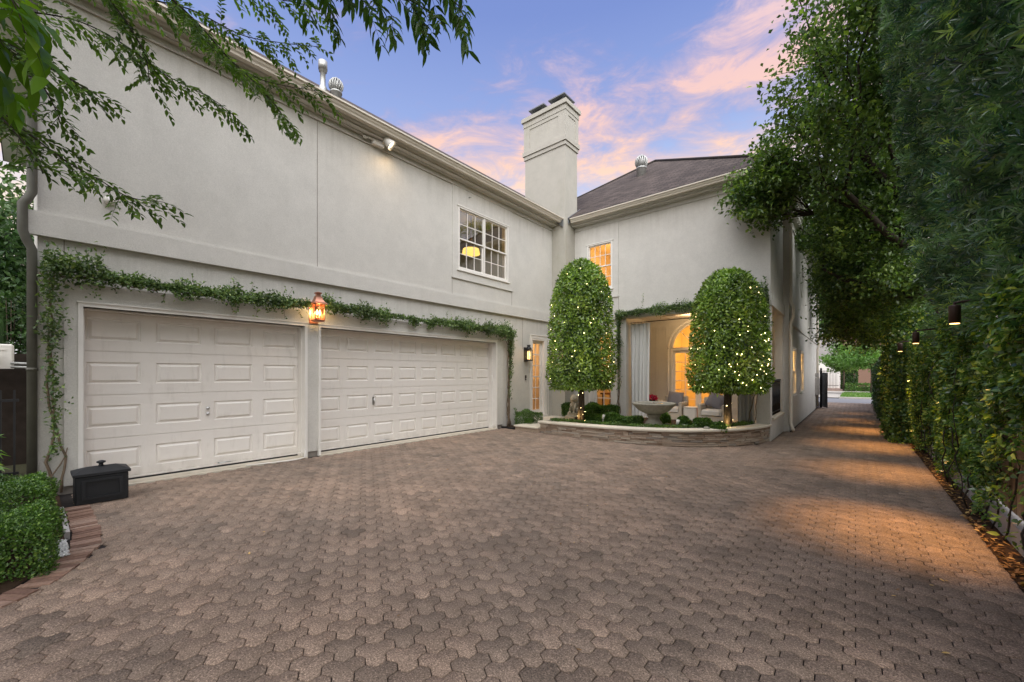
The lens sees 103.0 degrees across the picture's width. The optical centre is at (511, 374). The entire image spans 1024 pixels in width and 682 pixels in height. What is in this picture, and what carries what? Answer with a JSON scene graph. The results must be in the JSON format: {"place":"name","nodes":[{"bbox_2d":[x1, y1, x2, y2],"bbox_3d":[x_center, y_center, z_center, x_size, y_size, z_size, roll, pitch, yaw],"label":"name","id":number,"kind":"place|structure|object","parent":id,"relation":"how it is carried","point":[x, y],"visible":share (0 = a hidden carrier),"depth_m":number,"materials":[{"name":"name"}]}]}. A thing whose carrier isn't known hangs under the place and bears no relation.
{"place":"outdoors","nodes":[
{"label":"outdoors","id":0,"kind":"place"},
{"bbox_2d":[0,434,10,470],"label":"broadleaf plant","id":1,"kind":"object","parent":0,"point":[2,468],"visible":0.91,"depth_m":4.80,"materials":[{"name":"green plant"}]},
{"bbox_2d":[0,477,67,593],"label":"planting bed","id":2,"kind":"object","parent":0,"point":[7,585],"visible":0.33,"depth_m":3.30,"materials":[{"name":"soil"}]},
{"bbox_2d":[0,390,18,479],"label":"iron fence","id":3,"kind":"object","parent":2,"relation":"on","point":[13,400],"visible":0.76,"depth_m":5.62,"materials":[{"name":"black metal"}]},
{"bbox_2d":[0,470,60,525],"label":"boxwood hedge","id":4,"kind":"object","parent":2,"relation":"on","point":[25,489],"visible":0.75,"depth_m":4.16,"materials":[{"name":"green plant"}]},
{"bbox_2d":[0,497,68,582],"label":"boxwood hedge","id":5,"kind":"object","parent":2,"relation":"on","point":[39,528],"visible":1,"depth_m":3.26,"materials":[{"name":"green plant"}]},
{"bbox_2d":[38,539,69,560],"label":"white gravel","id":6,"kind":"structure","parent":2,"relation":"on","point":[63,546],"depth_m":3.65,"materials":[{"name":"white gravel"}]},
{"bbox_2d":[60,507,69,539],"bbox_3d":[-4.721,1.560,4.290,1.150,0.080,0.035,0,0,40],"label":"edging board","id":7,"kind":"object","parent":2,"relation":"on","point":[67,534],"visible":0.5,"depth_m":4.01,"materials":[{"name":"stone"}]},
{"bbox_2d":[0,0,343,229],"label":"elm tree","id":8,"kind":"object","parent":2,"relation":"on","point":[196,30],"visible":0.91,"depth_m":2.97,"materials":[{"name":"green plant"}]},
{"bbox_2d":[2,390,868,478],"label":"ground","id":9,"kind":"structure","parent":0,"point":[21,468],"depth_m":6.72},
{"bbox_2d":[0,354,25,465],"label":"side wall","id":10,"kind":"structure","parent":9,"relation":"on","point":[11,380],"depth_m":7.07,"materials":[{"name":"black metal"}]},
{"bbox_2d":[0,289,25,353],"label":"clipped hedge","id":11,"kind":"object","parent":9,"relation":"on","point":[19,306],"visible":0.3,"depth_m":7.43,"materials":[{"name":"green plant"}]},
{"bbox_2d":[0,160,33,353],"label":"garden tree","id":12,"kind":"object","parent":9,"relation":"on","point":[6,179],"visible":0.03,"depth_m":12.87,"materials":[{"name":"green plant"}]},
{"bbox_2d":[0,186,33,343],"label":"garden tree","id":13,"kind":"object","parent":9,"relation":"on","point":[12,276],"visible":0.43,"depth_m":8.62,"materials":[{"name":"green plant"}]},
{"bbox_2d":[0,0,819,494],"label":"house","id":14,"kind":"structure","parent":9,"relation":"on","point":[170,388],"depth_m":7.72,"materials":[{"name":"paint"}]},
{"bbox_2d":[0,344,25,368],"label":"condenser","id":15,"kind":"object","parent":14,"relation":"attached to","point":[7,356],"visible":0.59,"depth_m":6.48,"materials":[{"name":"white paint"}]},
{"bbox_2d":[103,196,114,204],"bbox_3d":[-5.486,-2.373,5.547,0.110,0.120,0.120,0,0,40],"label":"security camera","id":16,"kind":"object","parent":14,"relation":"attached to","point":[106,199],"visible":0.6,"depth_m":5.51,"materials":[{"name":"white paint"}]},
{"bbox_2d":[83,308,301,479],"bbox_3d":[-4.887,0.307,6.559,0.190,2.466,2.900,0,0,40],"label":"garage door","id":17,"kind":"structure","parent":14,"relation":"in","point":[161,393],"depth_m":6.39,"materials":[{"name":"paint"}]},
{"bbox_2d":[29,240,514,492],"bbox_3d":[-2.847,-0.124,8.264,0.536,3.263,9.028,0,0,40],"label":"climbing vine","id":18,"kind":"object","parent":14,"relation":"attached to","point":[63,264],"visible":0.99,"depth_m":5.53,"materials":[{"name":"green plant"}]},
{"bbox_2d":[309,292,327,323],"bbox_3d":[-3.603,-1.230,7.530,0.309,0.580,0.248,0,0,40],"label":"wall lantern","id":19,"kind":"object","parent":14,"relation":"attached to","point":[316,301],"depth_m":7.51,"materials":[{"name":"glass"}]},
{"bbox_2d":[363,135,395,150],"bbox_3d":[-2.795,-4.888,8.579,0.669,0.254,0.292,0,0,-20],"label":"floodlight","id":20,"kind":"object","parent":14,"relation":"attached to","point":[390,144],"visible":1,"depth_m":8.56,"materials":[{"name":"white paint"}]},
{"bbox_2d":[321,328,492,451],"bbox_3d":[-2.200,0.307,9.742,0.190,2.466,5.010,0,0,40],"label":"garage door","id":21,"kind":"structure","parent":14,"relation":"in","point":[375,387],"depth_m":9.36,"materials":[{"name":"paint"}]},
{"bbox_2d":[462,247,479,256],"bbox_3d":[-1.240,-4.200,12.328,0.540,1.120,0.540,0,0,40],"label":"chandelier","id":22,"kind":"object","parent":14,"relation":"hanging from","point":[470,251],"visible":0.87,"depth_m":12.16,"materials":[{"name":"yellow metal"}]},
{"bbox_2d":[457,204,509,282],"bbox_3d":[-0.778,-3.512,11.224,0.150,1.685,2.050,0,0,40],"label":"window","id":23,"kind":"structure","parent":14,"relation":"in","point":[484,218],"depth_m":11.20,"materials":[{"name":"white paint"}]},
{"bbox_2d":[524,345,532,361],"bbox_3d":[0.503,-0.645,12.530,0.220,0.510,0.202,0,0,40],"label":"wall lantern","id":24,"kind":"object","parent":14,"relation":"attached to","point":[527,352],"depth_m":12.50,"materials":[{"name":"black metal"}]},
{"bbox_2d":[530,334,548,416],"bbox_3d":[0.844,0.080,13.185,0.300,2.680,1.020,0,0,40],"label":"door","id":25,"kind":"structure","parent":14,"relation":"in","point":[541,340],"depth_m":13.36,"materials":[{"name":"white paint"}]},
{"bbox_2d":[586,239,613,288],"bbox_3d":[2.872,-3.498,13.247,0.980,1.575,0.150,0,0,40],"label":"window","id":26,"kind":"structure","parent":14,"relation":"in","point":[606,242],"depth_m":13.18,"materials":[{"name":"white paint"}]},
{"bbox_2d":[592,330,612,404],"bbox_3d":[2.972,0.005,13.195,0.760,2.830,0.120,0,0,40],"label":"door","id":27,"kind":"structure","parent":14,"relation":"in","point":[595,397],"depth_m":13.34,"materials":[{"name":"white paint"}]},
{"bbox_2d":[600,392,610,404],"bbox_3d":[3.812,1.055,14.515,1.100,0.770,0.700,0,0,40],"label":"desk","id":28,"kind":"object","parent":14,"relation":"in","point":[608,393],"visible":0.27,"depth_m":14.60,"materials":[{"name":"brown wood"}]},
{"bbox_2d":[661,391,687,419],"bbox_3d":[5.271,1.000,13.290,0.750,0.880,0.790,0,0,40],"label":"porch armchair","id":29,"kind":"object","parent":14,"relation":"on","point":[680,400],"visible":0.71,"depth_m":13.24,"materials":[{"name":"fabric"}]},
{"bbox_2d":[683,406,697,420],"bbox_3d":[5.649,1.228,12.761,0.430,0.425,0.410,0,0,40],"label":"side table","id":30,"kind":"object","parent":14,"relation":"on","point":[691,412],"visible":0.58,"depth_m":12.61,"materials":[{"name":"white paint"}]},
{"bbox_2d":[633,312,753,322],"bbox_3d":[5.073,-1.615,11.729,3.520,0.024,0.024,0,0,40],"label":"curtain rod","id":31,"kind":"object","parent":14,"relation":"attached to","point":[663,320],"visible":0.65,"depth_m":12.19,"materials":[{"name":"brown metal"}]},
{"bbox_2d":[630,321,649,416],"bbox_3d":[3.968,-0.158,12.643,0.652,2.955,0.226,0,0,40],"label":"porch curtain","id":32,"kind":"object","parent":31,"relation":"hanging from","point":[640,344],"visible":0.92,"depth_m":12.63,"materials":[{"name":"fabric"}]},
{"bbox_2d":[738,325,753,422],"bbox_3d":[6.196,-0.118,10.802,0.432,3.035,0.206,0,0,40],"label":"porch curtain","id":33,"kind":"object","parent":31,"relation":"hanging from","point":[744,404],"visible":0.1,"depth_m":10.78,"materials":[{"name":"fabric"}]},
{"bbox_2d":[614,276,773,422],"bbox_3d":[4.760,-0.606,11.296,4.322,3.686,0.448,0,0,40],"label":"climbing vine","id":34,"kind":"object","parent":14,"relation":"attached to","point":[657,310],"visible":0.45,"depth_m":11.89,"materials":[{"name":"green plant"}]},
{"bbox_2d":[667,319,723,405],"bbox_3d":[6.318,-0.232,13.810,2.048,3.344,0.144,0,0,40],"label":"door","id":35,"kind":"structure","parent":14,"relation":"in","point":[698,399],"depth_m":14.30,"materials":[{"name":"white paint"}]},
{"bbox_2d":[698,392,723,421],"bbox_3d":[6.029,0.969,12.126,0.750,0.942,0.790,0,0,40],"label":"porch armchair","id":36,"kind":"object","parent":14,"relation":"on","point":[712,406],"visible":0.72,"depth_m":12.07,"materials":[{"name":"fabric"}]},
{"bbox_2d":[793,347,796,395],"bbox_3d":[8.825,-0.082,12.802,0.150,1.505,1.030,0,0,40],"label":"window","id":37,"kind":"structure","parent":14,"relation":"in","point":[794,349],"depth_m":13.10,"materials":[{"name":"beige glass"}]},
{"bbox_2d":[800,350,803,392],"bbox_3d":[10.405,-0.082,14.674,0.150,1.505,1.030,0,0,40],"label":"window","id":38,"kind":"structure","parent":14,"relation":"in","point":[801,352],"depth_m":14.97,"materials":[{"name":"beige glass"}]},
{"bbox_2d":[800,265,803,297],"bbox_3d":[10.457,-3.360,14.728,0.116,1.219,0.959,0,0,40],"label":"window","id":39,"kind":"structure","parent":14,"relation":"in","point":[801,274],"depth_m":14.65,"materials":[{"name":"paint"}]},
{"bbox_2d":[819,294,839,335],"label":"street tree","id":40,"kind":"object","parent":9,"relation":"on","point":[822,322],"visible":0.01,"depth_m":55.27,"materials":[{"name":"green plant"}]},
{"bbox_2d":[713,0,955,356],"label":"shade tree","id":41,"kind":"object","parent":9,"relation":"on","point":[861,271],"visible":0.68,"depth_m":9.03,"materials":[{"name":"green plant"}]},
{"bbox_2d":[819,342,866,389],"bbox_3d":[32.292,-0.863,39.815,4.368,4.910,3.449,0,0,40],"label":"crape myrtle","id":42,"kind":"object","parent":9,"relation":"on","point":[828,362],"visible":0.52,"depth_m":39.99,"materials":[{"name":"green plant"}]},
{"bbox_2d":[817,337,880,382],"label":"neighbour house","id":43,"kind":"structure","parent":9,"relation":"on","point":[864,376],"depth_m":47.79,"materials":[{"name":"white paint"}]},
{"bbox_2d":[839,368,858,389],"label":"clipped conifer","id":44,"kind":"object","parent":9,"relation":"on","point":[850,377],"visible":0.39,"depth_m":42.09,"materials":[{"name":"green plant"}]},
{"bbox_2d":[839,397,870,398],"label":"kerb","id":45,"kind":"structure","parent":9,"relation":"on","point":[855,397],"depth_m":27.97,"materials":[{"name":"grey concrete"}]},
{"bbox_2d":[844,382,872,391],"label":"boxwood hedge","id":46,"kind":"object","parent":9,"relation":"on","point":[865,386],"visible":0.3,"depth_m":38.41,"materials":[{"name":"green plant"}]},
{"bbox_2d":[870,365,875,407],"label":"clipped hedge","id":47,"kind":"object","parent":9,"relation":"on","point":[872,383],"visible":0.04,"depth_m":21.30,"materials":[{"name":"green plant"}]},
{"bbox_2d":[808,113,947,323],"bbox_3d":[15.938,-4.939,15.721,8.365,13.266,7.655,0,0,40],"label":"shade tree","id":48,"kind":"object","parent":9,"relation":"on","point":[814,307],"visible":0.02,"depth_m":16.79,"materials":[{"name":"green plant"}]},
{"bbox_2d":[872,360,888,420],"bbox_3d":[15.195,0.518,16.298,1.137,2.494,6.772,0,0,40],"label":"clipped hedge","id":49,"kind":"object","parent":9,"relation":"on","point":[876,380],"visible":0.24,"depth_m":15.65,"materials":[{"name":"green plant"}]},
{"bbox_2d":[878,310,936,443],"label":"ivy column","id":50,"kind":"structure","parent":9,"relation":"on","point":[900,327],"depth_m":9.98,"materials":[{"name":"green plant"}]},
{"bbox_2d":[912,286,954,312],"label":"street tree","id":51,"kind":"object","parent":9,"relation":"on","point":[927,309],"visible":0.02,"depth_m":44.25,"materials":[{"name":"green plant"}]},
{"bbox_2d":[868,0,1023,346],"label":"podocarpus screen","id":52,"kind":"object","parent":9,"relation":"on","point":[964,59],"visible":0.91,"depth_m":4.31,"materials":[{"name":"green plant"}]},
{"bbox_2d":[909,442,1023,592],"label":"mulch strip","id":53,"kind":"object","parent":9,"relation":"on","point":[1009,548],"depth_m":4.35,"materials":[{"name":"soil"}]},
{"bbox_2d":[898,339,925,451],"bbox_3d":[10.834,0.460,11.281,0.626,2.495,6.944,0,0,40],"label":"jasmine hedge","id":54,"kind":"object","parent":53,"relation":"on","point":[917,433],"visible":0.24,"depth_m":8.86,"materials":[{"name":"green plant"}]},
{"bbox_2d":[897,341,911,351],"bbox_3d":[8.970,-0.644,9.114,0.491,0.258,0.089,0,0,40],"label":"path lamp","id":55,"kind":"object","parent":54,"relation":"attached to","point":[899,346],"visible":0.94,"depth_m":9.21,"materials":[{"name":"brown metal"}]},
{"bbox_2d":[911,263,1023,562],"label":"jasmine hedge","id":56,"kind":"object","parent":53,"relation":"on","point":[985,376],"visible":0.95,"depth_m":4.46,"materials":[{"name":"green plant"}]},
{"bbox_2d":[912,328,935,343],"bbox_3d":[6.938,-0.644,6.707,0.491,0.258,0.089,0,0,40],"label":"path lamp","id":57,"kind":"object","parent":56,"relation":"attached to","point":[915,337],"visible":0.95,"depth_m":6.80,"materials":[{"name":"brown metal"}]},
{"bbox_2d":[948,293,1020,323],"bbox_3d":[4.680,-0.644,4.032,0.491,0.258,0.089,0,0,40],"label":"path lamp","id":58,"kind":"object","parent":56,"relation":"attached to","point":[954,313],"visible":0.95,"depth_m":4.13,"materials":[{"name":"brown metal"}]},
{"bbox_2d":[922,324,1023,556],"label":"board fence","id":59,"kind":"object","parent":9,"relation":"on","point":[1016,513],"visible":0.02,"depth_m":4.21,"materials":[{"name":"brown wood"}]},
{"bbox_2d":[0,0,928,353],"label":"sky","id":60,"kind":"structure","parent":0,"point":[654,79],"materials":[{"name":"blue"}]},
{"bbox_2d":[0,402,1023,681],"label":"courtyard paving","id":61,"kind":"structure","parent":0,"point":[584,518],"depth_m":3.38,"materials":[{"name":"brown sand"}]},
{"bbox_2d":[0,0,76,133],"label":"sapling","id":62,"kind":"object","parent":61,"relation":"on","point":[24,18],"visible":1,"depth_m":1.21,"materials":[{"name":"green plant"}]},
{"bbox_2d":[0,504,101,607],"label":"brick edging","id":63,"kind":"object","parent":61,"relation":"on","point":[83,523],"visible":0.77,"depth_m":3.67,"materials":[{"name":"brown brick"}]},
{"bbox_2d":[70,460,130,505],"bbox_3d":[-5.110,1.308,5.060,0.422,0.475,0.500,0,0,40],"label":"storage box","id":64,"kind":"object","parent":61,"relation":"on","point":[101,482],"visible":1,"depth_m":4.94,"materials":[{"name":"black plastic"}]},
{"bbox_2d":[246,450,305,465],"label":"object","id":65,"kind":"object","parent":61,"relation":"on","point":[278,461],"visible":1,"depth_m":7.02,"materials":[{"name":"white paint"}]},
{"bbox_2d":[293,0,480,67],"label":"pecan tree","id":66,"kind":"object","parent":61,"relation":"on","point":[419,26],"visible":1,"depth_m":2.19,"materials":[{"name":"green plant"}]},
{"bbox_2d":[514,422,540,432],"bbox_3d":[0.805,1.518,11.635,0.840,0.205,1.380,0,0,40],"label":"stone step","id":67,"kind":"object","parent":61,"relation":"on","point":[534,427],"visible":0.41,"depth_m":11.18,"materials":[{"name":"stone"}]},
{"bbox_2d":[534,415,564,421],"bbox_3d":[1.450,1.460,12.779,1.330,0.160,1.200,0,0,40],"label":"landing","id":68,"kind":"object","parent":61,"relation":"on","point":[548,417],"visible":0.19,"depth_m":12.98,"materials":[{"name":"stone"}]},
{"bbox_2d":[561,402,575,415],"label":"boxwood hedge","id":69,"kind":"object","parent":68,"relation":"on","point":[565,406],"visible":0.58,"depth_m":12.89,"materials":[{"name":"green plant"}]},
{"bbox_2d":[538,417,771,447],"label":"planter wall","id":70,"kind":"structure","parent":61,"relation":"on","point":[747,435],"depth_m":9.48,"materials":[{"name":"stone"}]},
{"bbox_2d":[565,417,733,427],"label":"planter soil","id":71,"kind":"structure","parent":70,"relation":"in","point":[673,421],"depth_m":11.15,"materials":[{"name":"brown soil"}]},
{"bbox_2d":[565,394,577,416],"bbox_3d":[1.955,0.993,12.734,0.440,0.733,0.417,0,0,40],"label":"statue","id":72,"kind":"object","parent":71,"relation":"on","point":[573,408],"visible":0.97,"depth_m":12.63,"materials":[{"name":"stone"}]},
{"bbox_2d":[545,257,618,420],"bbox_3d":[1.897,-0.961,11.147,2.002,4.509,2.042,0,0,40],"label":"topiary tree","id":73,"kind":"object","parent":71,"relation":"on","point":[589,343],"visible":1,"depth_m":10.66,"materials":[{"name":"green plant"}]},
{"bbox_2d":[550,284,608,378],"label":"string lights","id":74,"kind":"object","parent":73,"relation":"attached to","point":[575,322],"visible":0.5,"depth_m":10.57,"materials":[{"name":"yellow glass"}]},
{"bbox_2d":[585,401,620,413],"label":"boxwood hedge","id":75,"kind":"object","parent":71,"relation":"on","point":[594,407],"visible":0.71,"depth_m":12.07,"materials":[{"name":"green plant"}]},
{"bbox_2d":[585,411,643,424],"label":"boxwood hedge","id":76,"kind":"object","parent":71,"relation":"on","point":[612,417],"visible":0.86,"depth_m":10.81,"materials":[{"name":"green plant"}]},
{"bbox_2d":[550,417,755,427],"bbox_3d":[3.568,1.242,10.246,5.293,0.144,1.441,0,0,8],"label":"ground cover","id":77,"kind":"object","parent":71,"relation":"on","point":[737,423],"visible":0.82,"depth_m":9.99,"materials":[{"name":"green plant"}]},
{"bbox_2d":[632,401,675,427],"bbox_3d":[3.495,0.993,10.031,1.038,0.655,1.038,0,0,40],"label":"fountain","id":78,"kind":"object","parent":71,"relation":"on","point":[653,410],"visible":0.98,"depth_m":9.81,"materials":[{"name":"stone"}]},
{"bbox_2d":[649,394,657,400],"bbox_3d":[4.811,0.822,14.122,0.497,0.287,0.380,0,0,40],"label":"flower pot","id":79,"kind":"object","parent":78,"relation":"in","point":[653,397],"visible":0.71,"depth_m":14.00,"materials":[{"name":"red plant"}]},
{"bbox_2d":[660,412,671,423],"bbox_3d":[3.957,1.153,10.753,0.516,0.413,0.494,0,0,40],"label":"box mound","id":80,"kind":"object","parent":71,"relation":"on","point":[666,418],"visible":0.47,"depth_m":10.57,"materials":[{"name":"green plant"}]},
{"bbox_2d":[677,415,691,424],"bbox_3d":[4.300,1.186,10.152,0.399,0.356,0.413,0,0,40],"label":"box mound","id":81,"kind":"object","parent":71,"relation":"on","point":[683,419],"visible":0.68,"depth_m":10.05,"materials":[{"name":"green plant"}]},
{"bbox_2d":[692,416,711,426],"bbox_3d":[4.643,1.208,9.992,0.463,0.330,0.409,0,0,40],"label":"box mound","id":82,"kind":"object","parent":71,"relation":"on","point":[698,419],"visible":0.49,"depth_m":9.94,"materials":[{"name":"green plant"}]},
{"bbox_2d":[697,420,727,433],"bbox_3d":[4.668,1.209,9.504,0.707,0.308,0.442,0,0,40],"label":"box mound","id":83,"kind":"object","parent":71,"relation":"on","point":[716,425],"visible":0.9,"depth_m":9.39,"materials":[{"name":"green plant"}]},
{"bbox_2d":[684,267,775,426],"bbox_3d":[5.237,-0.653,9.870,1.993,3.894,2.013,0,0,40],"label":"topiary tree","id":84,"kind":"object","parent":71,"relation":"on","point":[729,293],"visible":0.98,"depth_m":9.37,"materials":[{"name":"green plant"}]},
{"bbox_2d":[688,287,769,421],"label":"string lights","id":85,"kind":"object","parent":84,"relation":"attached to","point":[736,349],"visible":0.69,"depth_m":9.17,"materials":[{"name":"glass"},{"name":"plastic"}]},
{"bbox_2d":[820,368,827,407],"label":"iron gate","id":86,"kind":"structure","parent":61,"relation":"on","point":[823,389],"depth_m":20.18,"materials":[{"name":"black metal"}]},
{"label":"mulch bed","id":87,"kind":"structure","parent":61,"relation":"on","visible":0},
{"bbox_2d":[506,327,517,425],"bbox_3d":[0.006,0.078,11.800,0.314,2.916,0.519,0,0,32],"label":"climbing vine","id":88,"kind":"object","parent":87,"relation":"on","point":[510,349],"visible":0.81,"depth_m":11.84,"materials":[{"name":"green plant"}]},
{"bbox_2d":[514,408,542,424],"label":"boxwood hedge","id":89,"kind":"object","parent":87,"relation":"on","point":[530,415],"visible":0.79,"depth_m":11.78,"materials":[{"name":"green plant"}]},
{"bbox_2d":[819,393,841,397],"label":"neighbour driveway","id":90,"kind":"structure","parent":0,"point":[836,395],"depth_m":31.40,"materials":[{"name":"grey concrete"}]},
{"bbox_2d":[828,388,842,390],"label":"neighbour paving","id":91,"kind":"structure","parent":0,"point":[834,389],"depth_m":41.62,"materials":[{"name":"concrete"}]},
{"bbox_2d":[819,362,839,387],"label":"garden wall","id":92,"kind":"structure","parent":91,"relation":"on","point":[833,378],"depth_m":45.96,"materials":[{"name":"white paint"}]},
{"bbox_2d":[819,398,872,403],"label":"street","id":93,"kind":"structure","parent":0,"point":[843,400],"depth_m":26.20,"materials":[{"name":"grey asphalt"}]},
{"bbox_2d":[828,391,865,392],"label":"pavement","id":94,"kind":"structure","parent":0,"point":[838,391],"depth_m":37.74,"materials":[{"name":"grey concrete"}]},
{"bbox_2d":[841,391,872,396],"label":"verge grass","id":95,"kind":"structure","parent":0,"point":[855,394],"depth_m":30.27,"materials":[{"name":"green plant"}]},
{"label":"verge","id":96,"kind":"structure","parent":0,"visible":0},
{"bbox_2d":[834,345,882,392],"bbox_3d":[28.653,-0.490,32.846,4.081,4.165,4.460,0,0,-9],"label":"crape myrtle","id":97,"kind":"object","parent":96,"relation":"on","point":[861,361],"visible":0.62,"depth_m":32.56,"materials":[{"name":"green plant"}]}
]}

